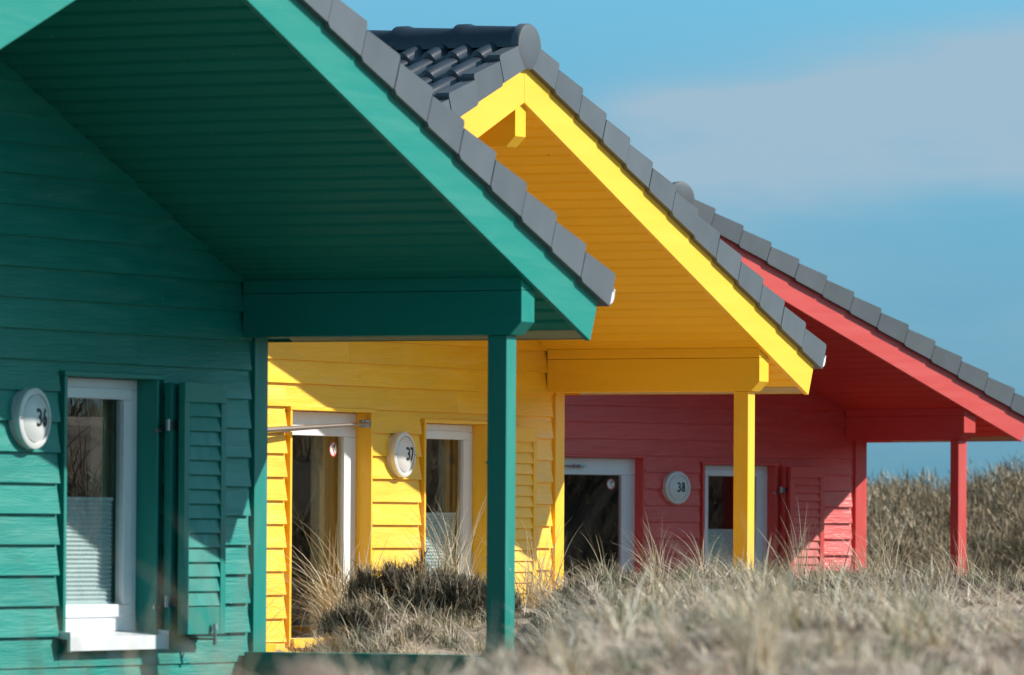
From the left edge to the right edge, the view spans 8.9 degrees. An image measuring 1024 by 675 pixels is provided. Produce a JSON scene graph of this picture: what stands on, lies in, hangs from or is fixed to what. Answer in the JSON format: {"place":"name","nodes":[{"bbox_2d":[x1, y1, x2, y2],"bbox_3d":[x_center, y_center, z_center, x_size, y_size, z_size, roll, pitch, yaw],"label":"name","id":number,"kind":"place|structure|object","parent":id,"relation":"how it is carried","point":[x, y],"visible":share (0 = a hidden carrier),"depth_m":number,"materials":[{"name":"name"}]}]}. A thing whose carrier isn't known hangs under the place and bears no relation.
{"place":"outdoors","nodes":[
{"label":"outdoors","id":0,"kind":"place"},
{"bbox_2d":[274,554,1023,674],"bbox_3d":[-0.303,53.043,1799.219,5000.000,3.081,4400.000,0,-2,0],"label":"ground","id":1,"kind":"structure","parent":0,"point":[310,667],"depth_m":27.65,"materials":[{"name":"beige plant"}]},
{"bbox_2d":[6,517,312,674],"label":"grass tuft","id":2,"kind":"object","parent":1,"relation":"on","point":[162,671],"visible":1,"depth_m":14.45,"materials":[{"name":"beige plant"}]},
{"bbox_2d":[3,507,327,674],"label":"grass tuft","id":3,"kind":"object","parent":1,"relation":"on","point":[198,661],"visible":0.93,"depth_m":14.98,"materials":[{"name":"beige plant"}]},
{"bbox_2d":[201,599,389,674],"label":"grass tuft","id":4,"kind":"object","parent":1,"relation":"on","point":[329,649],"visible":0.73,"depth_m":18.01,"materials":[{"name":"beige plant"}]},
{"bbox_2d":[0,0,614,674],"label":"holiday house","id":5,"kind":"structure","parent":1,"relation":"on","point":[202,202],"depth_m":45.61,"materials":[{"name":"wood"}]},
{"bbox_2d":[55,371,168,651],"bbox_3d":[-2.889,1.201,45.552,0.467,1.911,1.343,-1,-2,27],"label":"window","id":6,"kind":"structure","parent":5,"relation":"in","point":[124,443],"depth_m":45.91,"materials":[{"name":"white plastic"}]},
{"bbox_2d":[266,500,388,651],"bbox_3d":[-1.881,2.094,54.569,1.689,1.581,2.174,1,-2,-23],"label":"grass tuft","id":7,"kind":"object","parent":1,"relation":"on","point":[330,602],"visible":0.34,"depth_m":54.42,"materials":[{"name":"beige plant"}]},
{"bbox_2d":[303,581,412,640],"bbox_3d":[-1.156,2.188,51.455,0.952,0.632,0.745,0,-2,23],"label":"dwarf shrub","id":8,"kind":"object","parent":1,"relation":"on","point":[361,610],"visible":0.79,"depth_m":51.35,"materials":[{"name":"plant"}]},
{"bbox_2d":[260,602,472,674],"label":"grass tuft","id":9,"kind":"object","parent":1,"relation":"on","point":[354,672],"visible":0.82,"depth_m":19.00,"materials":[{"name":"beige plant"}]},
{"bbox_2d":[326,540,455,610],"bbox_3d":[-0.870,1.910,52.482,1.253,0.706,0.997,0,-2,0],"label":"dwarf shrub","id":10,"kind":"object","parent":1,"relation":"on","point":[391,575],"visible":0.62,"depth_m":52.37,"materials":[{"name":"brown plant"}]},
{"bbox_2d":[360,640,453,674],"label":"grass tuft","id":11,"kind":"object","parent":1,"relation":"on","point":[435,666],"visible":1,"depth_m":18.46,"materials":[{"name":"beige plant"}]},
{"bbox_2d":[369,486,486,577],"bbox_3d":[-0.576,1.649,53.161,1.150,1.080,1.185,0,-2,16],"label":"grass tuft","id":12,"kind":"object","parent":1,"relation":"on","point":[454,563],"visible":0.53,"depth_m":53.15,"materials":[{"name":"beige plant"}]},
{"bbox_2d":[325,603,530,674],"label":"grass tuft","id":13,"kind":"object","parent":1,"relation":"on","point":[474,666],"visible":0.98,"depth_m":18.96,"materials":[{"name":"beige plant"}]},
{"bbox_2d":[396,559,533,621],"bbox_3d":[-0.383,2.031,51.963,1.116,0.627,0.998,0,-2,0],"label":"dwarf shrub","id":14,"kind":"object","parent":1,"relation":"on","point":[467,592],"visible":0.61,"depth_m":51.84,"materials":[{"name":"plant"}]},
{"bbox_2d":[418,513,597,608],"bbox_3d":[-0.064,1.890,55.399,1.494,1.051,1.220,1,-2,-19],"label":"grass tuft","id":15,"kind":"object","parent":1,"relation":"on","point":[531,582],"visible":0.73,"depth_m":55.45,"materials":[{"name":"beige plant"}]},
{"bbox_2d":[266,23,825,651],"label":"holiday house","id":16,"kind":"structure","parent":1,"relation":"on","point":[394,433],"depth_m":60.34,"materials":[{"name":"wood"}]},
{"bbox_2d":[268,406,376,647],"bbox_3d":[-1.972,1.680,58.605,0.447,2.137,2.742,0,-2,24],"label":"door","id":17,"kind":"structure","parent":16,"relation":"in","point":[341,443],"depth_m":59.60,"materials":[{"name":"white plastic"}]},
{"bbox_2d":[419,419,486,591],"bbox_3d":[-0.646,1.722,61.226,0.467,1.911,1.343,-1,-2,28],"label":"window","id":18,"kind":"structure","parent":16,"relation":"in","point":[472,446],"depth_m":61.64,"materials":[{"name":"white plastic"}]},
{"bbox_2d":[523,586,611,674],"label":"grass tuft","id":19,"kind":"object","parent":1,"relation":"on","point":[575,664],"visible":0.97,"depth_m":23.97,"materials":[{"name":"beige plant"}]},
{"bbox_2d":[534,536,623,578],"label":"grass tuft","id":20,"kind":"object","parent":1,"relation":"on","point":[601,559],"visible":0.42,"depth_m":53.91,"materials":[{"name":"beige plant"}]},
{"bbox_2d":[165,520,1023,674],"bbox_3d":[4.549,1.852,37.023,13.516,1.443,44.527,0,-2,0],"label":"dune grass","id":21,"kind":"object","parent":1,"relation":"on","point":[730,668],"depth_m":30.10,"materials":[{"name":"beige plant"}]},
{"bbox_2d":[621,509,674,577],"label":"grass tuft","id":22,"kind":"object","parent":1,"relation":"on","point":[654,558],"visible":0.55,"depth_m":53.95,"materials":[{"name":"beige plant"}]},
{"bbox_2d":[670,527,737,573],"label":"grass tuft","id":23,"kind":"object","parent":1,"relation":"on","point":[700,558],"visible":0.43,"depth_m":53.99,"materials":[{"name":"beige plant"}]},
{"bbox_2d":[630,515,823,674],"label":"grass tuft","id":24,"kind":"object","parent":1,"relation":"on","point":[753,650],"visible":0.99,"depth_m":23.94,"materials":[{"name":"beige plant"}]},
{"bbox_2d":[757,500,819,581],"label":"grass tuft","id":25,"kind":"object","parent":1,"relation":"on","point":[800,564],"visible":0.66,"depth_m":52.97,"materials":[{"name":"beige plant"}]},
{"bbox_2d":[564,181,1023,584],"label":"holiday house","id":26,"kind":"structure","parent":1,"relation":"on","point":[879,377],"depth_m":84.11,"materials":[{"name":"wood"}]},
{"bbox_2d":[564,454,647,576],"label":"door","id":27,"kind":"structure","parent":26,"relation":"in","point":[630,469],"depth_m":83.45,"materials":[{"name":"white plastic"}]},
{"bbox_2d":[700,462,780,574],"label":"window","id":28,"kind":"structure","parent":26,"relation":"in","point":[765,477],"depth_m":84.85,"materials":[{"name":"white plastic"}]},
{"bbox_2d":[782,593,866,652],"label":"grass tuft","id":29,"kind":"object","parent":1,"relation":"on","point":[833,640],"visible":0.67,"depth_m":25.97,"materials":[{"name":"beige plant"}]},
{"bbox_2d":[799,499,931,574],"bbox_3d":[2.927,1.745,55.054,1.114,0.794,1.026,1,-2,-18],"label":"grass tuft","id":30,"kind":"object","parent":1,"relation":"on","point":[875,559],"visible":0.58,"depth_m":54.95,"materials":[{"name":"beige plant"}]},
{"bbox_2d":[843,573,948,641],"bbox_3d":[1.588,1.168,27.966,0.507,0.394,0.621,0,-2,0],"label":"grass tuft","id":31,"kind":"object","parent":1,"relation":"on","point":[904,634],"visible":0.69,"depth_m":27.96,"materials":[{"name":"beige plant"}]},
{"bbox_2d":[896,529,989,580],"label":"grass tuft","id":32,"kind":"object","parent":1,"relation":"on","point":[958,568],"visible":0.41,"depth_m":54.96,"materials":[{"name":"beige plant"}]},
{"bbox_2d":[866,449,1023,581],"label":"bank scrub","id":33,"kind":"object","parent":1,"relation":"on","point":[993,511],"visible":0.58,"depth_m":108.24,"materials":[{"name":"beige plant"}]},
{"bbox_2d":[341,0,1023,493],"label":"sky","id":34,"kind":"structure","parent":0,"point":[877,146],"materials":[{"name":"blue"}]}
]}

